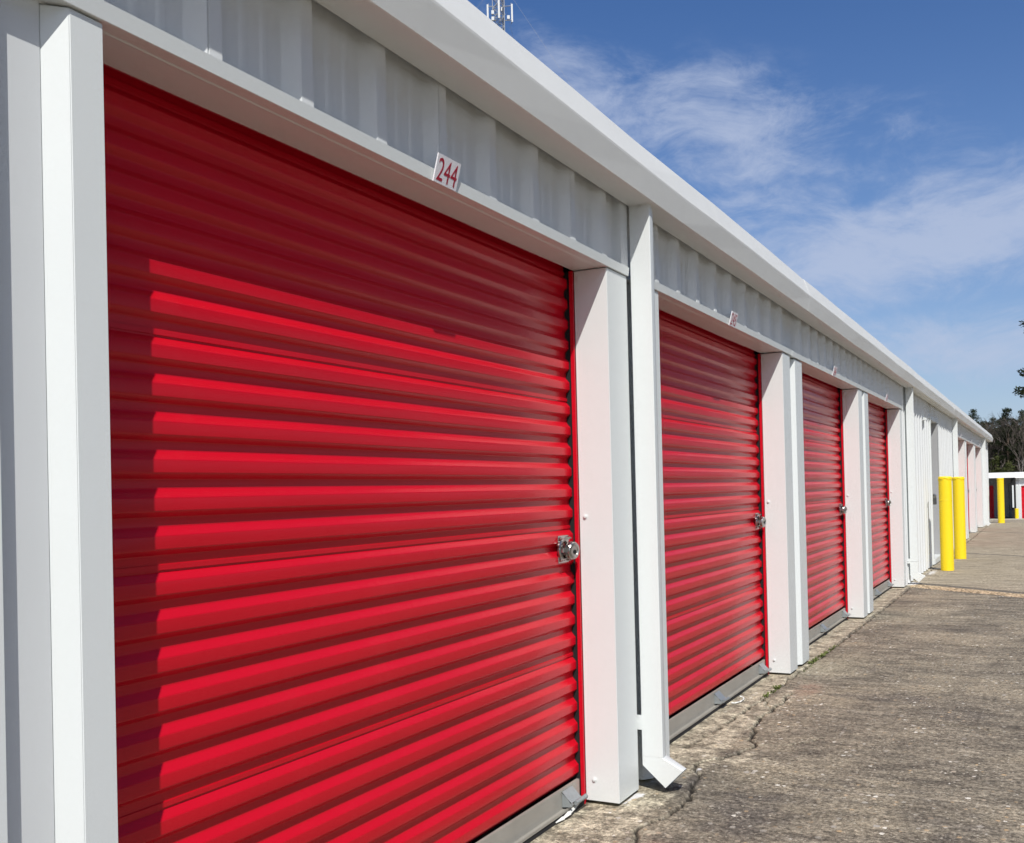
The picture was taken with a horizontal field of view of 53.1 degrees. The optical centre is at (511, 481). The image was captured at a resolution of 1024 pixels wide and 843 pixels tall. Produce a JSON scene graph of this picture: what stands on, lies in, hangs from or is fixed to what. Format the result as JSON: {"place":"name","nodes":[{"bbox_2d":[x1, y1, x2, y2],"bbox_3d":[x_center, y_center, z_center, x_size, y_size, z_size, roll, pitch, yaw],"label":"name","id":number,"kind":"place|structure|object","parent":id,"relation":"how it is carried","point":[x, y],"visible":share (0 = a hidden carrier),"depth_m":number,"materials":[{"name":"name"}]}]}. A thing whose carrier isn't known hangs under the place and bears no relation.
{"place":"outdoors","nodes":[
{"label":"outdoors","id":0,"kind":"place"},
{"bbox_2d":[0,0,992,842],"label":"storage building","id":1,"kind":"structure","parent":0,"point":[338,428],"depth_m":2.87,"materials":[{"name":"white metal"}]},
{"bbox_2d":[103,63,587,842],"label":"roll up door","id":2,"kind":"structure","parent":1,"relation":"in","point":[345,492],"depth_m":2.70,"materials":[{"name":"red paint"}]},
{"bbox_2d":[432,152,460,191],"bbox_3d":[-0.185,-0.881,2.922,0.005,0.079,0.124,15,7,27],"label":"number sign","id":3,"kind":"object","parent":1,"relation":"attached to","point":[446,172],"visible":1,"depth_m":2.92,"materials":[{"name":"white plastic"}]},
{"bbox_2d":[564,541,579,559],"bbox_3d":[0.234,0.269,4.004,0.026,0.070,0.073,3,3,41],"label":"padlock","id":4,"kind":"object","parent":1,"relation":"attached to","point":[574,550],"visible":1,"depth_m":3.99,"materials":[{"name":"silver metal"}]},
{"bbox_2d":[659,309,771,743],"bbox_3d":[1.093,0.170,5.714,0.107,2.212,2.427,-2,-1,27],"label":"roll up door","id":5,"kind":"structure","parent":1,"relation":"in","point":[711,394],"depth_m":5.79,"materials":[{"name":"red paint"}]},
{"bbox_2d":[729,311,737,327],"bbox_3d":[1.211,-0.887,5.606,0.005,0.079,0.124,15,7,27],"label":"number sign","id":6,"kind":"object","parent":1,"relation":"attached to","point":[733,319],"visible":1,"depth_m":5.60,"materials":[{"name":"white plastic"}]},
{"bbox_2d":[759,517,765,526],"bbox_3d":[1.635,0.264,6.697,0.026,0.070,0.073,3,27,37],"label":"padlock","id":7,"kind":"object","parent":1,"relation":"attached to","point":[763,524],"visible":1,"depth_m":6.68,"materials":[{"name":"silver metal"}]},
{"bbox_2d":[802,372,850,645],"bbox_3d":[2.499,0.164,8.416,0.107,2.212,2.462,-2,-1,27],"label":"roll up door","id":8,"kind":"structure","parent":1,"relation":"in","point":[822,401],"depth_m":8.77,"materials":[{"name":"red paint"}]},
{"bbox_2d":[832,366,836,376],"bbox_3d":[2.613,-0.893,8.300,0.005,0.079,0.124,15,7,27],"label":"number sign","id":9,"kind":"object","parent":1,"relation":"attached to","point":[834,371],"visible":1,"depth_m":8.29,"materials":[{"name":"white plastic"}]},
{"bbox_2d":[841,506,846,513],"bbox_3d":[3.048,0.257,9.414,0.073,0.070,0.026,19,-9,-40],"label":"padlock","id":10,"kind":"object","parent":1,"relation":"attached to","point":[845,510],"visible":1,"depth_m":9.40,"materials":[{"name":"silver metal"}]},
{"bbox_2d":[868,401,893,600],"bbox_3d":[3.903,0.158,11.116,0.107,2.212,2.444,-2,-1,27],"label":"roll up door","id":11,"kind":"structure","parent":1,"relation":"in","point":[877,417],"depth_m":11.70,"materials":[{"name":"red paint"}]},
{"bbox_2d":[928,416,939,564],"bbox_3d":[6.401,0.132,15.946,0.390,2.218,1.320,-2,-1,27],"label":"service door","id":12,"kind":"structure","parent":1,"relation":"in","point":[933,423],"depth_m":16.28,"materials":[{"name":"grey paint"}]},
{"bbox_2d":[966,445,970,532],"bbox_3d":[10.387,0.132,23.578,0.107,2.212,2.580,-2,-1,27],"label":"roll up door","id":13,"kind":"structure","parent":1,"relation":"in","point":[966,445],"depth_m":24.71,"materials":[{"name":"red paint"}]},
{"bbox_2d":[468,519,1023,842],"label":"pavement","id":14,"kind":"structure","parent":0,"point":[896,715],"depth_m":4.96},
{"bbox_2d":[556,803,579,822],"bbox_3d":[0.221,1.260,3.912,0.020,0.022,0.220,-2,-1,27],"label":"pull rope","id":15,"kind":"object","parent":14,"relation":"on","point":[567,814],"visible":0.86,"depth_m":3.89,"materials":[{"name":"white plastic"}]},
{"bbox_2d":[731,696,744,703],"bbox_3d":[1.312,1.262,5.934,0.047,0.018,0.182,-2,-1,27],"label":"rope loop","id":16,"kind":"object","parent":14,"relation":"on","point":[738,701],"visible":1,"depth_m":5.89,"materials":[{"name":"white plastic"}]},
{"bbox_2d":[760,644,838,699],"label":"weeds","id":17,"kind":"object","parent":14,"relation":"on","point":[812,661],"visible":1,"depth_m":7.14,"materials":[{"name":"green plant"}]},
{"bbox_2d":[938,476,953,570],"bbox_3d":[6.114,0.585,14.439,0.187,1.323,0.187,-2,-1,27],"label":"bollard","id":18,"kind":"object","parent":14,"relation":"on","point":[946,524],"visible":1,"depth_m":14.37,"materials":[{"name":"yellow metal"}]},
{"bbox_2d":[952,477,966,558],"bbox_3d":[7.219,0.580,16.547,0.191,1.323,0.191,-2,-1,27],"label":"bollard","id":19,"kind":"object","parent":14,"relation":"on","point":[958,489],"visible":0.98,"depth_m":16.47,"materials":[{"name":"yellow metal"}]},
{"bbox_2d":[997,478,1004,522],"bbox_3d":[14.336,0.552,30.069,0.195,1.318,0.195,-2,-1,27],"label":"bollard","id":20,"kind":"object","parent":14,"relation":"on","point":[1000,500],"visible":1,"depth_m":29.99,"materials":[{"name":"yellow metal"}]},
{"bbox_2d":[1015,508,1018,518],"bbox_3d":[31.637,2.037,64.256,0.233,0.728,0.233,-2,-1,27],"label":"bollard","id":21,"kind":"object","parent":14,"relation":"on","point":[1016,513],"visible":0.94,"depth_m":64.17,"materials":[{"name":"yellow metal"}]},
{"bbox_2d":[468,0,1023,428],"label":"sky","id":22,"kind":"structure","parent":0,"point":[875,148],"materials":[{"name":"blue"}]},
{"bbox_2d":[989,472,1023,518],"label":"storage building","id":23,"kind":"structure","parent":0,"point":[1013,490],"depth_m":65.91,"materials":[{"name":"white metal"}]},
{"bbox_2d":[989,486,993,518],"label":"roll up door","id":24,"kind":"structure","parent":23,"relation":"in","point":[991,494],"depth_m":69.25,"materials":[{"name":"red paint"}]},
{"bbox_2d":[1021,486,1023,518],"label":"roll up door","id":25,"kind":"structure","parent":23,"relation":"in","point":[1022,487],"depth_m":65.87,"materials":[{"name":"red paint"}]},
{"bbox_3d":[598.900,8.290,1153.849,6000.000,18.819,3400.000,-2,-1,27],"label":"ground","id":26,"kind":"structure","parent":0,"visible":0},
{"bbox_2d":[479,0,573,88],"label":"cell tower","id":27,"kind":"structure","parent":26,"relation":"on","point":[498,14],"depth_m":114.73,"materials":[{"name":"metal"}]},
{"bbox_2d":[968,409,987,428],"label":"pine tree","id":28,"kind":"object","parent":26,"relation":"on","point":[972,415],"visible":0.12,"depth_m":126.32,"materials":[{"name":"green plant"}]},
{"bbox_2d":[982,420,997,464],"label":"bare tree","id":29,"kind":"object","parent":26,"relation":"on","point":[992,433],"visible":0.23,"depth_m":128.41,"materials":[{"name":"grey plant"}]},
{"bbox_2d":[979,415,1004,470],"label":"bare tree","id":30,"kind":"object","parent":26,"relation":"on","point":[994,436],"visible":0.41,"depth_m":125.68,"materials":[{"name":"grey plant"}]},
{"bbox_2d":[989,416,996,464],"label":"pine tree","id":31,"kind":"object","parent":26,"relation":"on","point":[991,420],"visible":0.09,"depth_m":134.91,"materials":[{"name":"green plant"}]},
{"bbox_2d":[988,454,1011,472],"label":"pine tree","id":32,"kind":"object","parent":26,"relation":"on","point":[994,463],"visible":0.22,"depth_m":118.39,"materials":[{"name":"green plant"}]},
{"bbox_2d":[988,418,1014,465],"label":"pine tree","id":33,"kind":"object","parent":26,"relation":"on","point":[999,445],"visible":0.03,"depth_m":131.60,"materials":[{"name":"green plant"}]},
{"bbox_2d":[982,419,1021,459],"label":"bare tree","id":34,"kind":"object","parent":26,"relation":"on","point":[1003,439],"visible":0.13,"depth_m":129.06,"materials":[{"name":"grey plant"}]},
{"bbox_2d":[984,412,1023,445],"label":"bare tree","id":35,"kind":"object","parent":26,"relation":"on","point":[996,422],"visible":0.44,"depth_m":126.95,"materials":[{"name":"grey plant"}]},
{"bbox_2d":[985,411,1023,471],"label":"bare tree","id":36,"kind":"object","parent":26,"relation":"on","point":[1022,440],"visible":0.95,"depth_m":122.91,"materials":[{"name":"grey plant"}]},
{"bbox_2d":[988,407,1023,471],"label":"pine tree","id":37,"kind":"object","parent":26,"relation":"on","point":[1006,452],"visible":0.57,"depth_m":124.15,"materials":[{"name":"green plant"}]},
{"bbox_2d":[988,427,1023,471],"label":"undergrowth","id":38,"kind":"object","parent":26,"relation":"on","point":[1005,460],"visible":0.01,"depth_m":117.11,"materials":[{"name":"green plant"}]},
{"bbox_2d":[988,421,1023,468],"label":"bare tree","id":39,"kind":"object","parent":26,"relation":"on","point":[1000,439],"visible":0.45,"depth_m":124.59,"materials":[{"name":"grey plant"}]},
{"bbox_2d":[992,420,1023,464],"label":"bare tree","id":40,"kind":"object","parent":26,"relation":"on","point":[1009,436],"visible":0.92,"depth_m":122.11,"materials":[{"name":"grey plant"}]},
{"bbox_2d":[1002,459,1015,472],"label":"pine tree","id":41,"kind":"object","parent":26,"relation":"on","point":[1007,468],"visible":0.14,"depth_m":115.94,"materials":[{"name":"green plant"}]},
{"bbox_2d":[1003,419,1023,471],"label":"pine tree","id":42,"kind":"object","parent":26,"relation":"on","point":[1017,430],"visible":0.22,"depth_m":126.39,"materials":[{"name":"green plant"}]},
{"bbox_2d":[1012,320,1023,397],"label":"pine tree","id":43,"kind":"object","parent":26,"relation":"on","point":[1020,392],"visible":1,"depth_m":84.26,"materials":[{"name":"green plant"}]},
{"bbox_2d":[1013,409,1023,470],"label":"pine tree","id":44,"kind":"object","parent":26,"relation":"on","point":[1021,410],"visible":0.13,"depth_m":134.17,"materials":[{"name":"green plant"}]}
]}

